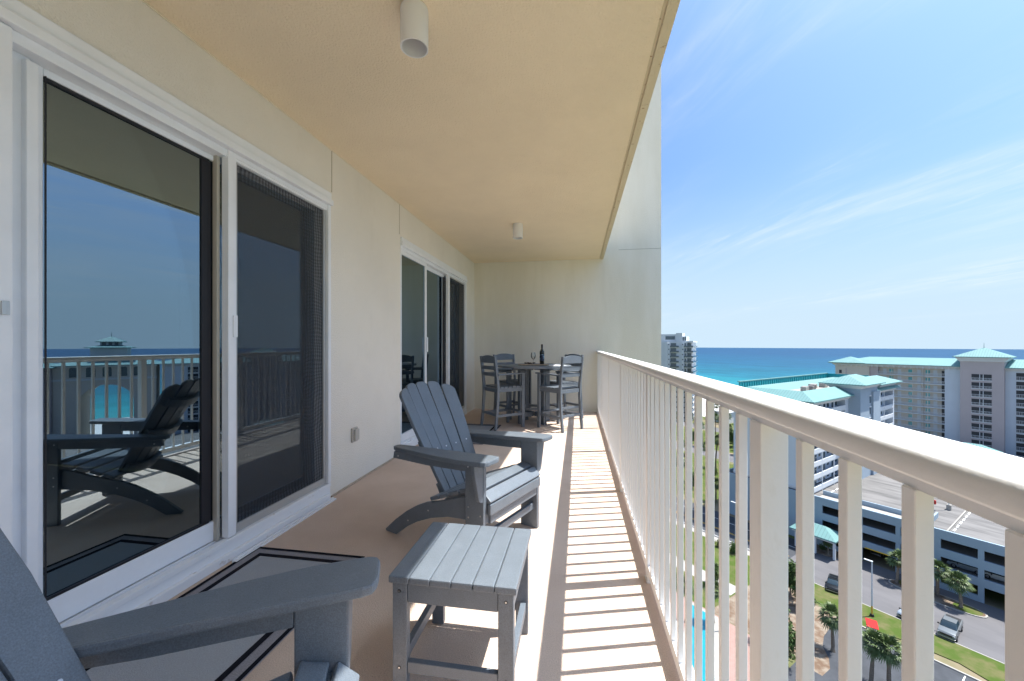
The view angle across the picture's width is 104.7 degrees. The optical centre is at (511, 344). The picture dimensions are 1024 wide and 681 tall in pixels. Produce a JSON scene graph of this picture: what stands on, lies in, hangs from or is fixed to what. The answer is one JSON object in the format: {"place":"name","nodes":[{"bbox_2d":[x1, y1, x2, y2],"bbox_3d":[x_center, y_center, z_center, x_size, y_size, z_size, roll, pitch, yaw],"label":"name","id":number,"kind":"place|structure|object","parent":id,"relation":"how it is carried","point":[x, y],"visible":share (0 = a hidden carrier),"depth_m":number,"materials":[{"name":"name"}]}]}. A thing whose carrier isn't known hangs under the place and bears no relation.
{"place":"outdoors","nodes":[
{"label":"outdoors","id":0,"kind":"place"},
{"bbox_2d":[18,0,474,496],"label":"house wall","id":1,"kind":"structure","parent":0,"point":[372,223],"depth_m":3.41,"materials":[{"name":"beige paint"}]},
{"bbox_2d":[0,0,335,627],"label":"sliding door","id":2,"kind":"structure","parent":1,"relation":"attached to","point":[165,346],"depth_m":1.91,"materials":[{"name":"white plastic"}]},
{"bbox_2d":[351,427,358,442],"bbox_3d":[-1.422,0.814,3.591,0.038,0.130,0.090,0,0,9],"label":"outlet cover","id":3,"kind":"object","parent":1,"relation":"attached to","point":[354,434],"visible":1,"depth_m":3.56,"materials":[{"name":"grey plastic"}]},
{"bbox_2d":[400,237,466,445],"bbox_3d":[-1.141,0.004,5.891,0.220,2.500,2.710,0,0,9],"label":"sliding door","id":4,"kind":"structure","parent":1,"relation":"attached to","point":[429,317],"depth_m":5.59,"materials":[{"name":"white plastic"}]},
{"bbox_2d":[145,0,679,262],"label":"balcony ceiling","id":5,"kind":"structure","parent":0,"point":[478,131],"depth_m":2.56,"materials":[{"name":"beige paint"}]},
{"bbox_2d":[400,0,427,57],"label":"ceiling light","id":6,"kind":"object","parent":5,"relation":"attached to","point":[413,28],"visible":1,"depth_m":1.85,"materials":[{"name":"white"}]},
{"bbox_2d":[513,223,522,239],"bbox_3d":[0.078,-1.520,5.275,0.132,0.188,0.132,0,0,9],"label":"ceiling light","id":7,"kind":"object","parent":5,"relation":"attached to","point":[517,231],"visible":1,"depth_m":5.22,"materials":[{"name":"white"}]},
{"bbox_2d":[168,409,679,680],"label":"balcony floor","id":8,"kind":"structure","parent":0,"point":[594,614],"depth_m":2.18,"materials":[{"name":"beige concrete"}]},
{"bbox_2d":[0,528,379,680],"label":"armchair","id":9,"kind":"object","parent":8,"relation":"on","point":[312,605],"visible":1,"depth_m":0.95,"materials":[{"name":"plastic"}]},
{"bbox_2d":[85,547,364,680],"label":"outdoor mat","id":10,"kind":"object","parent":8,"relation":"on","point":[241,659],"visible":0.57,"depth_m":1.60,"materials":[{"name":"black fabric"}]},
{"bbox_2d":[389,522,530,680],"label":"side table","id":11,"kind":"object","parent":8,"relation":"on","point":[440,566],"visible":1,"depth_m":1.40,"materials":[{"name":"wood"}]},
{"bbox_2d":[386,381,552,533],"bbox_3d":[-0.311,0.761,2.665,0.925,0.986,0.820,0,0,33],"label":"armchair","id":12,"kind":"object","parent":8,"relation":"on","point":[471,490],"visible":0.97,"depth_m":2.59,"materials":[{"name":"wood"}]},
{"bbox_2d":[467,424,500,444],"bbox_3d":[-0.649,1.249,5.632,0.775,0.008,1.220,0,0,9],"label":"outdoor mat","id":13,"kind":"object","parent":8,"relation":"on","point":[487,427],"visible":0.23,"depth_m":5.97,"materials":[{"name":"black fabric"}]},
{"bbox_2d":[480,355,526,430],"bbox_3d":[-0.145,0.704,6.109,0.560,1.101,0.494,0,0,-34],"label":"counter chair","id":14,"kind":"object","parent":8,"relation":"on","point":[507,387],"visible":1,"depth_m":6.04,"materials":[{"name":"wood"}]},
{"bbox_2d":[493,353,530,419],"bbox_3d":[0.004,0.704,6.971,0.494,1.101,0.561,0,0,-36],"label":"counter chair","id":15,"kind":"object","parent":8,"relation":"on","point":[504,356],"visible":0.41,"depth_m":7.03,"materials":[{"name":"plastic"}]},
{"bbox_2d":[498,363,570,424],"bbox_3d":[0.361,0.790,6.448,1.200,0.928,1.200,0,0,9],"label":"counter table","id":16,"kind":"object","parent":8,"relation":"on","point":[545,397],"visible":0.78,"depth_m":6.28,"materials":[{"name":"plastic"}]},
{"bbox_2d":[518,364,548,365],"bbox_3d":[0.346,0.316,6.356,0.500,0.018,0.170,0,0,5],"label":"serving board","id":17,"kind":"object","parent":16,"relation":"on","point":[535,364],"visible":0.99,"depth_m":6.27,"materials":[{"name":"brown wood"}]},
{"bbox_2d":[540,344,543,363],"bbox_3d":[0.481,0.147,6.347,0.075,0.319,0.075,0,0,9],"label":"wine bottle","id":18,"kind":"object","parent":17,"relation":"on","point":[541,356],"visible":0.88,"depth_m":6.32,"materials":[{"name":"black glass"}]},
{"bbox_2d":[535,355,583,432],"bbox_3d":[0.722,0.704,5.976,0.494,1.101,0.560,0,0,-40],"label":"counter chair","id":19,"kind":"object","parent":8,"relation":"on","point":[559,388],"visible":1,"depth_m":5.89,"materials":[{"name":"plastic"}]},
{"bbox_2d":[550,354,583,417],"bbox_3d":[0.873,0.704,6.796,0.560,1.101,0.494,0,0,-34],"label":"counter chair","id":20,"kind":"object","parent":8,"relation":"on","point":[568,382],"visible":0.35,"depth_m":6.73,"materials":[{"name":"plastic"}]},
{"bbox_2d":[596,351,1023,680],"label":"balcony railing","id":21,"kind":"object","parent":8,"relation":"on","point":[636,405],"visible":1,"depth_m":0.79,"materials":[{"name":"metal"}]},
{"bbox_2d":[474,67,660,411],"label":"end wall","id":22,"kind":"structure","parent":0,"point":[610,302],"depth_m":7.43,"materials":[{"name":"paint"}]},
{"bbox_2d":[676,421,718,431],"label":"beach road","id":23,"kind":"structure","parent":0,"point":[717,429],"depth_m":208.28,"materials":[{"name":"grey asphalt"}]},
{"bbox_2d":[692,605,714,680],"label":"pool water","id":24,"kind":"structure","parent":0,"point":[703,645],"depth_m":58.31,"materials":[{"name":"blue liquid"}]},
{"bbox_2d":[676,450,733,501],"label":"lawn","id":25,"kind":"structure","parent":0,"point":[703,475],"depth_m":133.26,"materials":[{"name":"green plant"}]},
{"bbox_2d":[714,434,718,467],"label":"palm tree","id":26,"kind":"object","parent":25,"relation":"on","point":[716,442],"visible":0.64,"depth_m":141.52,"materials":[{"name":"green plant"}]},
{"bbox_2d":[714,478,718,501],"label":"palm tree","id":27,"kind":"object","parent":25,"relation":"on","point":[716,487],"visible":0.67,"depth_m":110.96,"materials":[{"name":"green plant"}]},
{"bbox_2d":[676,442,733,462],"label":"inland road","id":28,"kind":"structure","parent":0,"point":[731,457],"depth_m":158.81,"materials":[{"name":"grey asphalt"}]},
{"bbox_2d":[702,398,719,416],"bbox_3d":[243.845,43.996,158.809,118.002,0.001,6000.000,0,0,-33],"label":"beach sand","id":29,"kind":"structure","parent":0,"point":[703,407],"depth_m":276.15,"materials":[{"name":"white sand"}]},
{"bbox_2d":[676,525,749,607],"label":"lawn","id":30,"kind":"structure","parent":0,"point":[732,568],"depth_m":79.56,"materials":[{"name":"green plant"}]},
{"bbox_2d":[729,541,735,552],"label":"shrub","id":31,"kind":"object","parent":30,"relation":"on","point":[733,548],"visible":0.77,"depth_m":83.38,"materials":[{"name":"green plant"}]},
{"bbox_2d":[676,592,749,680],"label":"pool terrace","id":32,"kind":"structure","parent":0,"point":[732,652],"depth_m":56.89,"materials":[{"name":"concrete"}]},
{"bbox_2d":[676,576,693,596],"bbox_3d":[27.723,40.285,62.817,3.659,7.431,3.419,0,0,-31],"label":"palm tree","id":33,"kind":"object","parent":32,"relation":"on","point":[684,588],"visible":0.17,"depth_m":62.22,"materials":[{"name":"green plant"}]},
{"bbox_2d":[684,602,718,680],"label":"pool coping","id":34,"kind":"object","parent":32,"relation":"on","point":[716,649],"visible":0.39,"depth_m":57.55,"materials":[{"name":"concrete"}]},
{"bbox_2d":[702,580,718,622],"bbox_3d":[31.833,40.517,62.508,3.430,6.966,3.205,0,0,35],"label":"palm tree","id":35,"kind":"object","parent":32,"relation":"on","point":[716,588],"visible":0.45,"depth_m":62.19,"materials":[{"name":"green plant"}]},
{"bbox_2d":[676,521,749,555],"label":"pavement","id":36,"kind":"structure","parent":0,"point":[716,538],"depth_m":90.31,"materials":[{"name":"concrete"}]},
{"bbox_2d":[731,501,735,542],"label":"street lamp","id":37,"kind":"object","parent":36,"relation":"on","point":[735,520],"visible":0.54,"depth_m":86.11,"materials":[{"name":"black"}]},
{"bbox_2d":[676,497,795,558],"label":"coast road","id":38,"kind":"structure","parent":0,"point":[792,549],"depth_m":94.75,"materials":[{"name":"grey asphalt"}]},
{"bbox_2d":[733,373,902,492],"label":"apartment building","id":39,"kind":"structure","parent":0,"point":[868,397],"depth_m":101.42,"materials":[{"name":"white concrete"}]},
{"bbox_2d":[676,416,1004,680],"bbox_3d":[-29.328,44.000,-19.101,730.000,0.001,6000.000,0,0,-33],"label":"ground","id":40,"kind":"structure","parent":0,"point":[994,599],"depth_m":70.27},
{"bbox_2d":[661,333,697,420],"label":"white tower","id":41,"kind":"structure","parent":40,"relation":"on","point":[678,351],"depth_m":231.74,"materials":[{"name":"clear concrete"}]},
{"bbox_2d":[665,336,685,340],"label":"penthouse window","id":42,"kind":"structure","parent":41,"relation":"in","point":[666,337],"depth_m":235.14,"materials":[{"name":"grey glass"}]},
{"bbox_2d":[671,343,690,345],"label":"balcony window","id":43,"kind":"structure","parent":41,"relation":"in","point":[672,344],"depth_m":231.38,"materials":[{"name":"grey glass"}]},
{"bbox_2d":[671,348,690,350],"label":"balcony window","id":44,"kind":"structure","parent":41,"relation":"in","point":[672,349],"depth_m":231.38,"materials":[{"name":"grey glass"}]},
{"bbox_2d":[671,353,690,355],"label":"balcony window","id":45,"kind":"structure","parent":41,"relation":"in","point":[672,354],"depth_m":231.38,"materials":[{"name":"grey glass"}]},
{"bbox_2d":[671,358,690,360],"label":"balcony window","id":46,"kind":"structure","parent":41,"relation":"in","point":[672,359],"depth_m":231.38,"materials":[{"name":"grey glass"}]},
{"bbox_2d":[676,425,733,452],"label":"lawn beyond","id":47,"kind":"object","parent":40,"relation":"on","point":[731,449],"depth_m":182.11,"materials":[{"name":"green plant"}]},
{"bbox_2d":[714,412,717,434],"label":"palm tree","id":48,"kind":"object","parent":47,"relation":"on","point":[715,415],"visible":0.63,"depth_m":193.78,"materials":[{"name":"green plant"}]},
{"bbox_2d":[729,430,733,446],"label":"leafy tree","id":49,"kind":"object","parent":47,"relation":"on","point":[731,433],"visible":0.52,"depth_m":170.59,"materials":[{"name":"green plant"}]},
{"bbox_2d":[676,556,735,594],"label":"footpath","id":50,"kind":"structure","parent":40,"relation":"on","point":[732,589],"depth_m":73.79,"materials":[{"name":"concrete"}]},
{"bbox_2d":[714,562,718,580],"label":"leafy tree","id":51,"kind":"object","parent":50,"relation":"on","point":[716,569],"visible":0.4,"depth_m":71.68,"materials":[{"name":"green plant"}]},
{"bbox_2d":[714,409,733,423],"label":"beach house","id":52,"kind":"structure","parent":40,"relation":"on","point":[732,416],"depth_m":223.50,"materials":[{"name":"grey"}]},
{"bbox_2d":[715,582,836,675],"bbox_3d":[46.729,43.970,65.220,23.100,0.001,15.500,0,0,-33],"label":"planting bed","id":53,"kind":"object","parent":40,"relation":"on","point":[821,664],"visible":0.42,"depth_m":62.29,"materials":[{"name":"beige sand"}]},
{"bbox_2d":[788,607,792,628],"bbox_3d":[38.959,41.007,58.205,4.339,5.993,4.501,0,0,42],"label":"leafy tree","id":54,"kind":"object","parent":53,"relation":"on","point":[790,622],"visible":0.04,"depth_m":56.63,"materials":[{"name":"green plant"}]},
{"bbox_2d":[788,558,795,595],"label":"leafy tree","id":55,"kind":"object","parent":53,"relation":"on","point":[791,570],"visible":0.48,"depth_m":68.82,"materials":[{"name":"green plant"}]},
{"bbox_2d":[791,574,816,606],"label":"leafy tree","id":56,"kind":"object","parent":53,"relation":"on","point":[794,591],"visible":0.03,"depth_m":66.22,"materials":[{"name":"green plant"}]},
{"bbox_2d":[788,624,795,662],"bbox_3d":[37.784,41.058,54.689,3.785,5.895,3.756,0,0,-40],"label":"leafy tree","id":57,"kind":"object","parent":40,"relation":"on","point":[791,642],"visible":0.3,"depth_m":53.48,"materials":[{"name":"green plant"}]},
{"bbox_2d":[729,455,1023,602],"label":"parking garage","id":58,"kind":"structure","parent":40,"relation":"on","point":[963,536],"depth_m":78.12,"materials":[{"name":"concrete"}]},
{"bbox_2d":[946,503,951,510],"bbox_3d":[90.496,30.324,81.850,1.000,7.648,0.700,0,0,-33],"label":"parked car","id":59,"kind":"object","parent":58,"relation":"on","point":[948,506],"visible":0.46,"depth_m":81.66,"materials":[{"name":"paint"}]},
{"bbox_2d":[946,559,985,574],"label":"parked car","id":60,"kind":"object","parent":58,"relation":"on","point":[953,564],"visible":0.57,"depth_m":71.06,"materials":[{"name":"grey paint"}]},
{"bbox_2d":[985,571,1004,581],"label":"parked car","id":61,"kind":"object","parent":58,"relation":"on","point":[988,575],"visible":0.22,"depth_m":67.90,"materials":[{"name":"grey paint"}]},
{"bbox_2d":[870,550,883,556],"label":"parked car","id":62,"kind":"object","parent":40,"relation":"on","point":[876,553],"visible":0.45,"depth_m":82.02,"materials":[{"name":"black paint"}]},
{"bbox_2d":[788,628,975,680],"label":"parking lot","id":63,"kind":"structure","parent":40,"relation":"on","point":[942,672],"depth_m":53.41,"materials":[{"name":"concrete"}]},
{"bbox_2d":[816,600,837,652],"bbox_3d":[46.148,40.600,57.181,3.620,6.799,3.948,0,0,42],"label":"palm tree","id":64,"kind":"object","parent":63,"relation":"on","point":[830,620],"visible":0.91,"depth_m":56.66,"materials":[{"name":"green plant"}]},
{"bbox_2d":[865,617,878,636],"bbox_3d":[54.299,43.023,59.600,1.360,1.929,2.644,0,0,37],"label":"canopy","id":65,"kind":"object","parent":63,"relation":"on","point":[871,623],"visible":0.48,"depth_m":59.69,"materials":[{"name":"red fabric"}]},
{"bbox_2d":[862,627,891,680],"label":"palm tree","id":66,"kind":"object","parent":63,"relation":"on","point":[867,639],"visible":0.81,"depth_m":51.15,"materials":[{"name":"green plant"}]},
{"bbox_2d":[868,631,900,680],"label":"palm tree","id":67,"kind":"object","parent":63,"relation":"on","point":[894,659],"visible":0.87,"depth_m":49.85,"materials":[{"name":"green plant"}]},
{"bbox_2d":[814,583,1004,680],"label":"lawn strip","id":68,"kind":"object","parent":40,"relation":"on","point":[986,668],"visible":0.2,"depth_m":57.33,"materials":[{"name":"green plant"}]},
{"bbox_2d":[864,558,873,616],"bbox_3d":[58.051,39.480,64.235,0.618,9.040,1.309,0,0,-33],"label":"street lamp","id":69,"kind":"object","parent":68,"relation":"on","point":[871,614],"visible":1,"depth_m":63.90,"materials":[{"name":"black"}]},
{"bbox_2d":[815,583,1004,663],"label":"kerb","id":70,"kind":"structure","parent":40,"relation":"on","point":[935,634],"depth_m":58.66,"materials":[{"name":"concrete"}]},
{"bbox_2d":[862,626,980,680],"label":"kerb","id":71,"kind":"structure","parent":40,"relation":"on","point":[959,671],"depth_m":53.41,"materials":[{"name":"concrete"}]},
{"bbox_2d":[828,348,1023,456],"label":"resort building","id":72,"kind":"structure","parent":40,"relation":"on","point":[975,396],"depth_m":136.30,"materials":[{"name":"grey"}]},
{"bbox_2d":[971,374,991,380],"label":"window","id":73,"kind":"structure","parent":72,"relation":"in","point":[975,377],"depth_m":132.42,"materials":[{"name":"grey glass"}]},
{"bbox_2d":[971,382,991,389],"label":"window","id":74,"kind":"structure","parent":72,"relation":"in","point":[974,385],"depth_m":132.35,"materials":[{"name":"grey glass"}]},
{"bbox_2d":[971,390,991,397],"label":"window","id":75,"kind":"structure","parent":72,"relation":"in","point":[983,394],"depth_m":132.32,"materials":[{"name":"grey glass"}]},
{"bbox_2d":[971,398,991,406],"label":"window","id":76,"kind":"structure","parent":72,"relation":"in","point":[980,402],"depth_m":132.35,"materials":[{"name":"grey glass"}]},
{"bbox_2d":[971,407,991,414],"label":"window","id":77,"kind":"structure","parent":72,"relation":"in","point":[977,410],"depth_m":132.35,"materials":[{"name":"grey glass"}]},
{"bbox_2d":[971,415,991,422],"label":"window","id":78,"kind":"structure","parent":72,"relation":"in","point":[975,418],"depth_m":132.35,"materials":[{"name":"grey glass"}]},
{"bbox_2d":[971,423,991,431],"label":"window","id":79,"kind":"structure","parent":72,"relation":"in","point":[982,427],"depth_m":132.35,"materials":[{"name":"grey glass"}]},
{"bbox_2d":[971,431,991,439],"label":"window","id":80,"kind":"structure","parent":72,"relation":"in","point":[979,435],"depth_m":132.35,"materials":[{"name":"grey glass"}]},
{"bbox_2d":[971,439,991,447],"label":"window","id":81,"kind":"structure","parent":72,"relation":"in","point":[989,444],"depth_m":132.04,"materials":[{"name":"grey glass"}]},
{"bbox_2d":[1016,373,1023,380],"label":"window","id":82,"kind":"structure","parent":72,"relation":"in","point":[1019,376],"depth_m":126.94,"materials":[{"name":"grey glass"}]},
{"bbox_2d":[1016,382,1023,389],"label":"window","id":83,"kind":"structure","parent":72,"relation":"in","point":[1019,385],"depth_m":126.94,"materials":[{"name":"grey glass"}]},
{"bbox_2d":[1016,390,1023,397],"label":"window","id":84,"kind":"structure","parent":72,"relation":"in","point":[1019,394],"depth_m":126.97,"materials":[{"name":"grey glass"}]},
{"bbox_2d":[1016,399,1023,406],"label":"window","id":85,"kind":"structure","parent":72,"relation":"in","point":[1019,402],"depth_m":126.97,"materials":[{"name":"grey glass"}]},
{"bbox_2d":[1016,408,1023,415],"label":"window","id":86,"kind":"structure","parent":72,"relation":"in","point":[1019,411],"depth_m":126.94,"materials":[{"name":"grey glass"}]},
{"bbox_2d":[1016,417,1023,424],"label":"window","id":87,"kind":"structure","parent":72,"relation":"in","point":[1019,420],"depth_m":126.94,"materials":[{"name":"grey glass"}]},
{"bbox_2d":[1016,425,1023,433],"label":"window","id":88,"kind":"structure","parent":72,"relation":"in","point":[1019,429],"depth_m":126.95,"materials":[{"name":"grey glass"}]},
{"bbox_2d":[1016,434,1023,442],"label":"window","id":89,"kind":"structure","parent":72,"relation":"in","point":[1019,438],"depth_m":126.97,"materials":[{"name":"grey glass"}]},
{"bbox_2d":[1016,443,1023,450],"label":"window","id":90,"kind":"structure","parent":72,"relation":"in","point":[1019,446],"depth_m":126.97,"materials":[{"name":"grey glass"}]},
{"bbox_2d":[1016,451,1023,456],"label":"window","id":91,"kind":"structure","parent":72,"relation":"in","point":[1020,454],"depth_m":126.94,"materials":[{"name":"grey glass"}]},
{"bbox_2d":[661,0,1023,348],"label":"sky","id":92,"kind":"structure","parent":0,"point":[835,173],"materials":[{"name":"blue"}]},
{"bbox_2d":[696,348,1023,385],"bbox_3d":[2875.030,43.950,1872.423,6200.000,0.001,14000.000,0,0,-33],"label":"sea water","id":93,"kind":"structure","parent":0,"point":[733,366],"depth_m":1289.83,"materials":[{"name":"blue liquid"}]},
{"bbox_2d":[789,553,1004,662],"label":"access road","id":94,"kind":"structure","parent":0,"point":[985,636],"depth_m":66.23,"materials":[{"name":"grey asphalt"}]},
{"bbox_2d":[789,523,837,560],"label":"entrance canopy","id":95,"kind":"object","parent":94,"relation":"on","point":[825,533],"visible":0.67,"depth_m":82.58,"materials":[{"name":"teal metal"}]},
{"bbox_2d":[817,544,837,558],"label":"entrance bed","id":96,"kind":"object","parent":94,"relation":"on","point":[823,552],"visible":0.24,"depth_m":83.62,"materials":[{"name":"grey"}]},
{"bbox_2d":[822,541,832,553],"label":"palm tree","id":97,"kind":"object","parent":96,"relation":"on","point":[828,545],"visible":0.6,"depth_m":83.06,"materials":[{"name":"green plant"}]},
{"bbox_2d":[825,573,837,592],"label":"parked car","id":98,"kind":"object","parent":94,"relation":"on","point":[832,583],"visible":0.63,"depth_m":70.92,"materials":[{"name":"black paint"}]},
{"bbox_2d":[896,607,900,616],"bbox_3d":[64.563,43.145,63.894,4.660,1.684,2.280,0,0,-21],"label":"parked car","id":99,"kind":"object","parent":94,"relation":"on","point":[898,613],"visible":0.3,"depth_m":63.73,"materials":[{"name":"grey paint"}]},
{"bbox_2d":[888,579,987,617],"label":"island kerb","id":100,"kind":"structure","parent":94,"relation":"on","point":[986,616],"depth_m":65.82,"materials":[{"name":"concrete"}]},
{"bbox_2d":[890,580,985,615],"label":"island bed","id":101,"kind":"object","parent":100,"relation":"on","point":[944,600],"visible":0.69,"depth_m":67.80,"materials":[{"name":"brown soil"}]},
{"bbox_2d":[885,548,900,583],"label":"palm tree","id":102,"kind":"object","parent":101,"relation":"on","point":[895,554],"visible":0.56,"depth_m":72.81,"materials":[{"name":"green plant"}]},
{"bbox_2d":[934,558,953,594],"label":"palm tree","id":103,"kind":"object","parent":101,"relation":"on","point":[938,575],"visible":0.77,"depth_m":68.72,"materials":[{"name":"green plant"}]},
{"bbox_2d":[941,570,975,607],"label":"palm tree","id":104,"kind":"object","parent":101,"relation":"on","point":[959,576],"visible":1,"depth_m":65.87,"materials":[{"name":"green plant"}]},
{"bbox_2d":[953,603,982,615],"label":"island lawn","id":105,"kind":"structure","parent":101,"relation":"on","point":[970,609],"depth_m":65.48,"materials":[{"name":"green plant"}]},
{"bbox_2d":[937,614,962,641],"bbox_3d":[67.106,43.022,60.530,5.970,1.929,2.420,0,0,-34],"label":"parked truck","id":106,"kind":"object","parent":94,"relation":"on","point":[950,627],"visible":1,"depth_m":59.70,"materials":[{"name":"grey paint"}]},
{"bbox_2d":[963,442,1003,452],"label":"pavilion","id":107,"kind":"structure","parent":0,"point":[982,446],"depth_m":115.20,"materials":[{"name":"teal metal"}]}
]}

